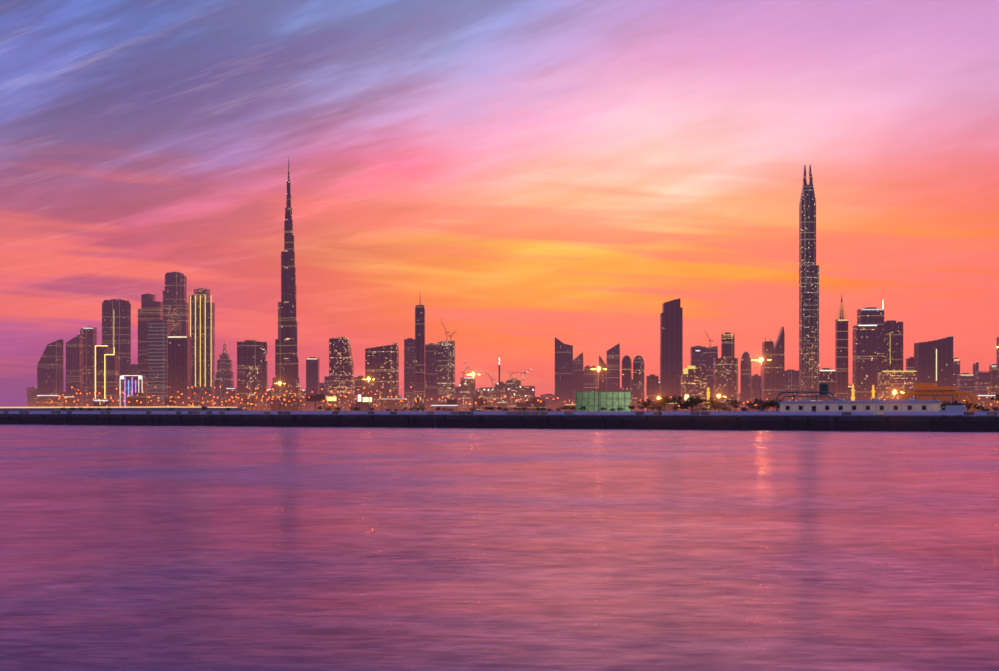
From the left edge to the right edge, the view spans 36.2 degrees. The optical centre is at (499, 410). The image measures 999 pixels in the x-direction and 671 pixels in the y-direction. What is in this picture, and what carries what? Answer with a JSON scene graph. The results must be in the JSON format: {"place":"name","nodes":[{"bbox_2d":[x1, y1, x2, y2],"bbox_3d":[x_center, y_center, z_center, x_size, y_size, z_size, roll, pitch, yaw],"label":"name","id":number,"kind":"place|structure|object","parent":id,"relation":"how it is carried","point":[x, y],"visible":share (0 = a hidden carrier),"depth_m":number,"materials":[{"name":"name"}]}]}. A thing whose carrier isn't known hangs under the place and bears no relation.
{"place":"outdoors","nodes":[
{"label":"outdoors","id":0,"kind":"place"},
{"bbox_2d":[131,364,137,372],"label":"building","id":1,"kind":"structure","parent":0,"point":[134,368],"depth_m":8575.11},
{"bbox_2d":[319,382,324,393],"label":"block","id":2,"kind":"structure","parent":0,"point":[321,387],"depth_m":7627.31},
{"bbox_2d":[0,424,998,670],"bbox_3d":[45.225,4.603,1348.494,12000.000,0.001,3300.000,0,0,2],"label":"creek water","id":3,"kind":"structure","parent":0,"point":[199,548],"depth_m":50.53,"materials":[{"name":"liquid"}]},
{"bbox_2d":[0,414,998,431],"bbox_3d":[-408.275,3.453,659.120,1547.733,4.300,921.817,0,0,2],"label":"sea wall","id":4,"kind":"structure","parent":3,"relation":"in","point":[923,423],"depth_m":387.68,"materials":[{"name":"concrete"}]},
{"bbox_2d":[0,411,998,415],"bbox_3d":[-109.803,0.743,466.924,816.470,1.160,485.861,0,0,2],"label":"breakwater top","id":5,"kind":"object","parent":4,"relation":"on","point":[862,413],"visible":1,"depth_m":396.15,"materials":[{"name":"grey"}]},
{"bbox_2d":[0,0,998,409],"label":"sky","id":6,"kind":"structure","parent":0,"point":[527,174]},
{"bbox_2d":[51,410,997,415],"bbox_3d":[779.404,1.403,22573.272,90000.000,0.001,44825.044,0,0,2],"label":"terrain","id":7,"kind":"structure","parent":0,"point":[989,413],"depth_m":643.59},
{"bbox_2d":[27,387,36,406],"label":"block","id":8,"kind":"structure","parent":7,"relation":"on","point":[32,397],"depth_m":8947.66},
{"bbox_2d":[37,339,62,394],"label":"skyscraper","id":9,"kind":"structure","parent":7,"relation":"on","point":[50,371],"depth_m":7581.05,"materials":[{"name":"glass"}]},
{"bbox_2d":[37,393,64,406],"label":"block","id":10,"kind":"structure","parent":7,"relation":"on","point":[46,399],"depth_m":3387.07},
{"bbox_2d":[64,396,77,406],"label":"block","id":11,"kind":"structure","parent":7,"relation":"on","point":[70,400],"depth_m":3322.93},
{"bbox_2d":[66,334,82,406],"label":"skyscraper","id":12,"kind":"structure","parent":7,"relation":"on","point":[74,363],"depth_m":7577.07,"materials":[{"name":"glass"}]},
{"bbox_2d":[80,327,96,406],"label":"skyscraper","id":13,"kind":"structure","parent":7,"relation":"on","point":[89,334],"depth_m":7826.80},
{"bbox_2d":[93,400,111,406],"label":"block","id":14,"kind":"structure","parent":7,"relation":"on","point":[102,403],"depth_m":2021.89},
{"bbox_2d":[94,345,118,406],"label":"building","id":15,"kind":"structure","parent":7,"relation":"on","point":[106,369],"depth_m":6562.05,"materials":[{"name":"glass"}]},
{"bbox_2d":[102,299,130,406],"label":"skyscraper","id":16,"kind":"structure","parent":7,"relation":"on","point":[116,325],"depth_m":7569.46,"materials":[{"name":"glass"}]},
{"bbox_2d":[0,407,242,411],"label":"light strip","id":17,"kind":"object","parent":7,"relation":"on","point":[55,409],"depth_m":833.72,"materials":[{"name":"concrete"}]},
{"bbox_2d":[120,373,147,406],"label":"building","id":18,"kind":"structure","parent":7,"relation":"on","point":[131,384],"depth_m":3631.96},
{"bbox_2d":[128,393,152,406],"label":"block","id":19,"kind":"structure","parent":7,"relation":"on","point":[144,399],"depth_m":2492.62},
{"bbox_2d":[138,293,162,378],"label":"skyscraper","id":20,"kind":"structure","parent":7,"relation":"on","point":[151,309],"depth_m":7816.63,"materials":[{"name":"glass"}]},
{"bbox_2d":[148,320,169,407],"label":"banded tower","id":21,"kind":"structure","parent":7,"relation":"on","point":[158,332],"depth_m":6553.67,"materials":[{"name":"glass"}]},
{"bbox_2d":[164,397,176,407],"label":"block","id":22,"kind":"structure","parent":7,"relation":"on","point":[167,402],"depth_m":2180.53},
{"bbox_2d":[51,399,294,411],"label":"city lights","id":23,"kind":"object","parent":7,"relation":"on","point":[202,403],"visible":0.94,"depth_m":1299.24,"materials":[{"name":"orange metal"}]},
{"bbox_2d":[163,272,188,335],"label":"tall tower","id":24,"kind":"structure","parent":7,"relation":"on","point":[175,309],"depth_m":7559.20,"materials":[{"name":"glass"}]},
{"bbox_2d":[168,335,190,406],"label":"skyscraper","id":25,"kind":"structure","parent":7,"relation":"on","point":[179,365],"depth_m":5039.05,"materials":[{"name":"glass"}]},
{"bbox_2d":[188,402,201,406],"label":"block","id":26,"kind":"structure","parent":7,"relation":"on","point":[195,404],"depth_m":2010.86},
{"bbox_2d":[189,288,214,406],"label":"striped tower","id":27,"kind":"structure","parent":7,"relation":"on","point":[201,320],"depth_m":7050.95,"materials":[{"name":"glass"}]},
{"bbox_2d":[59,392,380,410],"bbox_3d":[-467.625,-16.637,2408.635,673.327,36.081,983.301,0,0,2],"label":"city lights","id":28,"kind":"object","parent":7,"relation":"on","point":[209,395],"visible":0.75,"depth_m":2349.75,"materials":[{"name":"orange metal"}]},
{"bbox_2d":[218,401,228,406],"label":"block","id":29,"kind":"structure","parent":7,"relation":"on","point":[224,403],"depth_m":3141.08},
{"bbox_2d":[216,343,233,406],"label":"stepped tower","id":30,"kind":"structure","parent":7,"relation":"on","point":[224,376],"depth_m":8180.35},
{"bbox_2d":[226,387,236,406],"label":"block","id":31,"kind":"structure","parent":7,"relation":"on","point":[230,394],"depth_m":7947.16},
{"bbox_2d":[71,386,411,406],"bbox_3d":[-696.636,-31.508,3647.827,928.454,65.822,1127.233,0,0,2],"label":"city lights","id":32,"kind":"object","parent":7,"relation":"on","point":[232,390],"visible":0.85,"depth_m":3708.61,"materials":[{"name":"yellow metal"}]},
{"bbox_2d":[240,397,255,410],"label":"block","id":33,"kind":"structure","parent":7,"relation":"on","point":[244,404],"depth_m":2684.95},
{"bbox_2d":[237,340,260,410],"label":"skyscraper","id":34,"kind":"structure","parent":7,"relation":"on","point":[249,364],"depth_m":4627.88,"materials":[{"name":"glass"}]},
{"bbox_2d":[261,342,266,410],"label":"tower wing","id":35,"kind":"structure","parent":7,"relation":"on","point":[263,369],"depth_m":4626.80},
{"bbox_2d":[267,388,270,409],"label":"block","id":36,"kind":"structure","parent":7,"relation":"on","point":[269,392],"depth_m":9047.50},
{"bbox_2d":[273,159,298,383],"bbox_3d":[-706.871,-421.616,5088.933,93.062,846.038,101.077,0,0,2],"label":"skyscraper","id":37,"kind":"structure","parent":7,"relation":"on","point":[286,364],"depth_m":5070.55,"materials":[{"name":"glass"}]},
{"bbox_2d":[271,383,301,399],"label":"building","id":38,"kind":"structure","parent":7,"relation":"on","point":[279,390],"depth_m":4976.74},
{"bbox_2d":[271,395,303,410],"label":"block","id":39,"kind":"structure","parent":7,"relation":"on","point":[296,404],"depth_m":2315.87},
{"bbox_2d":[302,389,305,409],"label":"block","id":40,"kind":"structure","parent":7,"relation":"on","point":[304,393],"depth_m":7236.38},
{"bbox_2d":[306,357,318,409],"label":"building","id":41,"kind":"structure","parent":7,"relation":"on","point":[312,375],"depth_m":6907.73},
{"bbox_2d":[319,397,331,410],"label":"block","id":42,"kind":"structure","parent":7,"relation":"on","point":[327,403],"depth_m":2975.25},
{"bbox_2d":[324,376,328,396],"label":"block","id":43,"kind":"structure","parent":7,"relation":"on","point":[326,380],"depth_m":7771.63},
{"bbox_2d":[329,336,354,410],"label":"building","id":44,"kind":"structure","parent":7,"relation":"on","point":[341,375],"depth_m":5020.41,"materials":[{"name":"glass"}]},
{"bbox_2d":[355,376,364,403],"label":"building","id":45,"kind":"structure","parent":7,"relation":"on","point":[359,384],"depth_m":5018.13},
{"bbox_2d":[350,398,372,410],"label":"block","id":46,"kind":"structure","parent":7,"relation":"on","point":[363,406],"depth_m":2128.24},
{"bbox_2d":[365,342,398,410],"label":"high-rise building","id":47,"kind":"structure","parent":7,"relation":"on","point":[382,367],"depth_m":4514.19,"materials":[{"name":"glass"}]},
{"bbox_2d":[212,396,569,411],"bbox_3d":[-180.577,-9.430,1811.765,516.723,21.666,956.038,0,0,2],"label":"highway lights","id":48,"kind":"object","parent":7,"relation":"on","point":[369,403],"visible":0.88,"depth_m":1884.02,"materials":[{"name":"orange metal"}]},
{"bbox_2d":[381,396,409,410],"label":"block","id":49,"kind":"structure","parent":7,"relation":"on","point":[399,403],"depth_m":2935.78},
{"bbox_2d":[404,338,414,407],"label":"skyscraper","id":50,"kind":"structure","parent":7,"relation":"on","point":[409,364],"depth_m":6516.40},
{"bbox_2d":[413,396,424,410],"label":"block","id":51,"kind":"structure","parent":7,"relation":"on","point":[420,402],"depth_m":1863.67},
{"bbox_2d":[415,303,424,397],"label":"skyscraper","id":52,"kind":"structure","parent":7,"relation":"on","point":[420,350],"depth_m":4810.93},
{"bbox_2d":[425,343,437,409],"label":"skyscraper","id":53,"kind":"structure","parent":7,"relation":"on","point":[431,370],"depth_m":6638.42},
{"bbox_2d":[431,402,459,410],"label":"block","id":54,"kind":"structure","parent":7,"relation":"on","point":[443,405],"depth_m":3288.48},
{"bbox_2d":[438,341,454,404],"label":"tower building","id":55,"kind":"structure","parent":7,"relation":"on","point":[446,369],"depth_m":4607.55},
{"bbox_2d":[455,386,459,404],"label":"block","id":56,"kind":"structure","parent":7,"relation":"on","point":[457,392],"depth_m":8959.24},
{"bbox_2d":[460,377,475,410],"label":"tower building","id":57,"kind":"structure","parent":7,"relation":"on","point":[468,381],"depth_m":4004.63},
{"bbox_2d":[474,395,484,410],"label":"block","id":58,"kind":"structure","parent":7,"relation":"on","point":[476,400],"depth_m":2427.32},
{"bbox_2d":[480,382,505,410],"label":"building","id":59,"kind":"structure","parent":7,"relation":"on","point":[490,395],"depth_m":4202.24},
{"bbox_2d":[459,383,533,410],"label":"floodlights","id":60,"kind":"object","parent":7,"relation":"on","point":[492,389],"visible":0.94,"depth_m":3700.95,"materials":[{"name":"grey metal"}]},
{"bbox_2d":[306,394,688,411],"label":"road signs and billboards","id":61,"kind":"object","parent":7,"relation":"on","point":[318,397],"visible":0.9,"depth_m":1507.03,"materials":[{"name":"grey metal"}]},
{"bbox_2d":[498,402,507,410],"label":"block","id":62,"kind":"structure","parent":7,"relation":"on","point":[503,405],"depth_m":3151.74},
{"bbox_2d":[506,378,534,410],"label":"building","id":63,"kind":"structure","parent":7,"relation":"on","point":[513,385],"depth_m":4100.13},
{"bbox_2d":[516,397,545,410],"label":"block","id":64,"kind":"structure","parent":7,"relation":"on","point":[534,402],"depth_m":1950.78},
{"bbox_2d":[540,394,554,409],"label":"block","id":65,"kind":"structure","parent":7,"relation":"on","point":[549,400],"depth_m":8469.02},
{"bbox_2d":[555,337,572,409],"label":"skyscraper","id":66,"kind":"structure","parent":7,"relation":"on","point":[563,373],"depth_m":6868.42,"materials":[{"name":"glass"}]},
{"bbox_2d":[564,401,574,410],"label":"block","id":67,"kind":"structure","parent":7,"relation":"on","point":[571,405],"depth_m":3299.42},
{"bbox_2d":[573,352,582,400],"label":"skyscraper","id":68,"kind":"structure","parent":7,"relation":"on","point":[577,373],"depth_m":6741.25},
{"bbox_2d":[583,365,597,391],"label":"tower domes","id":69,"kind":"structure","parent":7,"relation":"on","point":[590,379],"depth_m":6989.06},
{"bbox_2d":[599,356,605,391],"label":"skyscraper","id":70,"kind":"structure","parent":7,"relation":"on","point":[602,377],"depth_m":6612.81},
{"bbox_2d":[575,391,630,412],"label":"green lit hall","id":71,"kind":"structure","parent":7,"relation":"on","point":[608,401],"depth_m":897.64,"materials":[{"name":"green fabric"}]},
{"bbox_2d":[606,344,619,391],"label":"skyscraper","id":72,"kind":"structure","parent":7,"relation":"on","point":[613,369],"depth_m":6486.42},
{"bbox_2d":[622,355,631,410],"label":"twin tower","id":73,"kind":"structure","parent":7,"relation":"on","point":[626,374],"depth_m":5589.49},
{"bbox_2d":[633,355,643,410],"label":"twin tower","id":74,"kind":"structure","parent":7,"relation":"on","point":[638,378],"depth_m":5587.82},
{"bbox_2d":[637,399,657,411],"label":"tree","id":75,"kind":"object","parent":7,"relation":"on","point":[647,403],"visible":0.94,"depth_m":505.23,"materials":[{"name":"green plant"}]},
{"bbox_2d":[646,374,658,410],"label":"building","id":76,"kind":"structure","parent":7,"relation":"on","point":[652,387],"depth_m":4984.99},
{"bbox_2d":[652,399,665,414],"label":"tree","id":77,"kind":"object","parent":7,"relation":"on","point":[662,402],"visible":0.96,"depth_m":460.03,"materials":[{"name":"green plant"}]},
{"bbox_2d":[651,399,678,410],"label":"block","id":78,"kind":"structure","parent":7,"relation":"on","point":[668,407],"depth_m":2440.58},
{"bbox_2d":[660,298,682,410],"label":"tall tower","id":79,"kind":"structure","parent":7,"relation":"on","point":[671,343],"depth_m":4683.85,"materials":[{"name":"glass"}]},
{"bbox_2d":[667,395,683,411],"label":"tree","id":80,"kind":"object","parent":7,"relation":"on","point":[673,399],"visible":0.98,"depth_m":474.22,"materials":[{"name":"green plant"}]},
{"bbox_2d":[678,401,692,410],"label":"tree","id":81,"kind":"object","parent":7,"relation":"on","point":[682,406],"visible":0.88,"depth_m":473.22,"materials":[{"name":"green plant"}]},
{"bbox_2d":[681,366,706,410],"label":"building","id":82,"kind":"structure","parent":7,"relation":"on","point":[694,381],"depth_m":3983.90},
{"bbox_2d":[687,395,703,414],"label":"tree","id":83,"kind":"object","parent":7,"relation":"on","point":[697,399],"visible":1,"depth_m":465.61,"materials":[{"name":"green plant"}]},
{"bbox_2d":[690,346,705,372],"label":"building","id":84,"kind":"structure","parent":7,"relation":"on","point":[697,356],"depth_m":6474.01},
{"bbox_2d":[700,397,722,411],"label":"tree","id":85,"kind":"object","parent":7,"relation":"on","point":[710,400],"visible":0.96,"depth_m":493.42,"materials":[{"name":"green plant"}]},
{"bbox_2d":[706,346,717,409],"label":"skyscraper","id":86,"kind":"structure","parent":7,"relation":"on","point":[711,353],"depth_m":6596.59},
{"bbox_2d":[713,398,730,410],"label":"block","id":87,"kind":"structure","parent":7,"relation":"on","point":[727,403],"depth_m":2698.65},
{"bbox_2d":[714,357,737,410],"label":"building","id":88,"kind":"structure","parent":7,"relation":"on","point":[726,376],"depth_m":4478.95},
{"bbox_2d":[721,332,734,357],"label":"lit tower top","id":89,"kind":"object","parent":7,"relation":"on","point":[727,344],"visible":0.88,"depth_m":4976.44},
{"bbox_2d":[725,398,740,411],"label":"tree","id":90,"kind":"object","parent":7,"relation":"on","point":[733,403],"visible":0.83,"depth_m":497.40,"materials":[{"name":"green plant"}]},
{"bbox_2d":[740,352,750,410],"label":"bullet tower","id":91,"kind":"structure","parent":7,"relation":"on","point":[745,381],"depth_m":5376.37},
{"bbox_2d":[751,374,760,401],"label":"building","id":92,"kind":"structure","parent":7,"relation":"on","point":[755,385],"depth_m":4973.45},
{"bbox_2d":[744,400,770,410],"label":"block","id":93,"kind":"structure","parent":7,"relation":"on","point":[767,409],"depth_m":3350.24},
{"bbox_2d":[751,397,764,415],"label":"tree","id":94,"kind":"object","parent":7,"relation":"on","point":[759,402],"visible":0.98,"depth_m":381.44,"materials":[{"name":"green plant"}]},
{"bbox_2d":[751,358,770,411],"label":"street lamp","id":95,"kind":"object","parent":7,"relation":"on","point":[761,359],"visible":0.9,"depth_m":422.88,"materials":[{"name":"silver metal"}]},
{"bbox_2d":[762,326,784,410],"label":"skyscraper","id":96,"kind":"structure","parent":7,"relation":"on","point":[773,377],"depth_m":4971.44,"materials":[{"name":"glass"}]},
{"bbox_2d":[768,400,779,415],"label":"tree","id":97,"kind":"object","parent":7,"relation":"on","point":[772,403],"visible":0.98,"depth_m":382.57,"materials":[{"name":"green plant"}]},
{"bbox_2d":[785,369,798,400],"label":"building","id":98,"kind":"structure","parent":7,"relation":"on","point":[791,380],"depth_m":6460.48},
{"bbox_2d":[776,383,835,415],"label":"pipes","id":99,"kind":"object","parent":7,"relation":"on","point":[823,388],"visible":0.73,"depth_m":393.55,"materials":[{"name":"black metal"}]},
{"bbox_2d":[819,368,835,400],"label":"building","id":100,"kind":"structure","parent":7,"relation":"on","point":[827,376],"depth_m":4965.19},
{"bbox_2d":[835,319,847,400],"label":"skyscraper","id":101,"kind":"structure","parent":7,"relation":"on","point":[841,346],"depth_m":4963.85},
{"bbox_2d":[835,295,847,319],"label":"spire","id":102,"kind":"structure","parent":101,"relation":"on","point":[841,312],"depth_m":4974.27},
{"bbox_2d":[779,398,941,415],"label":"site office cabin","id":103,"kind":"object","parent":7,"relation":"on","point":[877,406],"visible":0.88,"depth_m":360.36,"materials":[{"name":"white"}]},
{"bbox_2d":[853,323,876,400],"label":"skyscraper","id":104,"kind":"structure","parent":7,"relation":"on","point":[864,358],"depth_m":4564.23,"materials":[{"name":"glass"}]},
{"bbox_2d":[857,307,883,372],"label":"skyscraper","id":105,"kind":"structure","parent":7,"relation":"on","point":[872,315],"depth_m":4761.32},
{"bbox_2d":[884,320,902,370],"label":"skyscraper","id":106,"kind":"structure","parent":7,"relation":"on","point":[893,345],"depth_m":4958.07,"materials":[{"name":"glass"}]},
{"bbox_2d":[877,371,915,400],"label":"building","id":107,"kind":"structure","parent":7,"relation":"on","point":[888,382],"depth_m":4263.74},
{"bbox_2d":[906,357,913,370],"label":"building","id":108,"kind":"structure","parent":7,"relation":"on","point":[909,363],"depth_m":4956.29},
{"bbox_2d":[914,335,953,403],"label":"skyscraper","id":109,"kind":"structure","parent":7,"relation":"on","point":[933,361],"depth_m":4656.16,"materials":[{"name":"glass"}]},
{"bbox_2d":[901,383,976,415],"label":"pipes","id":110,"kind":"object","parent":7,"relation":"on","point":[927,389],"visible":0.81,"depth_m":376.26,"materials":[{"name":"metal"}]},
{"bbox_2d":[938,405,965,415],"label":"van","id":111,"kind":"object","parent":7,"relation":"on","point":[955,408],"visible":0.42,"depth_m":337.66,"materials":[{"name":"white paint"}]},
{"bbox_2d":[953,358,959,403],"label":"building","id":112,"kind":"structure","parent":7,"relation":"on","point":[956,366],"depth_m":7055.76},
{"bbox_2d":[957,373,973,403],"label":"building","id":113,"kind":"structure","parent":7,"relation":"on","point":[965,381],"depth_m":6559.10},
{"bbox_2d":[973,362,978,394],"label":"building","id":114,"kind":"structure","parent":7,"relation":"on","point":[975,367],"depth_m":6929.01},
{"bbox_2d":[963,392,995,410],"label":"block","id":115,"kind":"structure","parent":7,"relation":"on","point":[984,401],"depth_m":3346.60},
{"bbox_2d":[975,371,990,394],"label":"building","id":116,"kind":"structure","parent":7,"relation":"on","point":[982,379],"depth_m":6556.75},
{"bbox_2d":[987,383,998,410],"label":"building","id":117,"kind":"structure","parent":7,"relation":"on","point":[992,388],"depth_m":4452.21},
{"bbox_2d":[989,364,996,382],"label":"building","id":118,"kind":"structure","parent":7,"relation":"on","point":[993,369],"depth_m":6926.07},
{"bbox_2d":[997,337,998,382],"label":"skyscraper","id":119,"kind":"structure","parent":7,"relation":"on","point":[997,360],"depth_m":6461.94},
{"bbox_2d":[799,165,818,400],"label":"skyscraper","id":120,"kind":"structure","parent":0,"point":[808,324],"depth_m":3775.49,"materials":[{"name":"glass"}]},
{"bbox_2d":[848,385,851,400],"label":"block","id":121,"kind":"structure","parent":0,"point":[849,392],"depth_m":7303.22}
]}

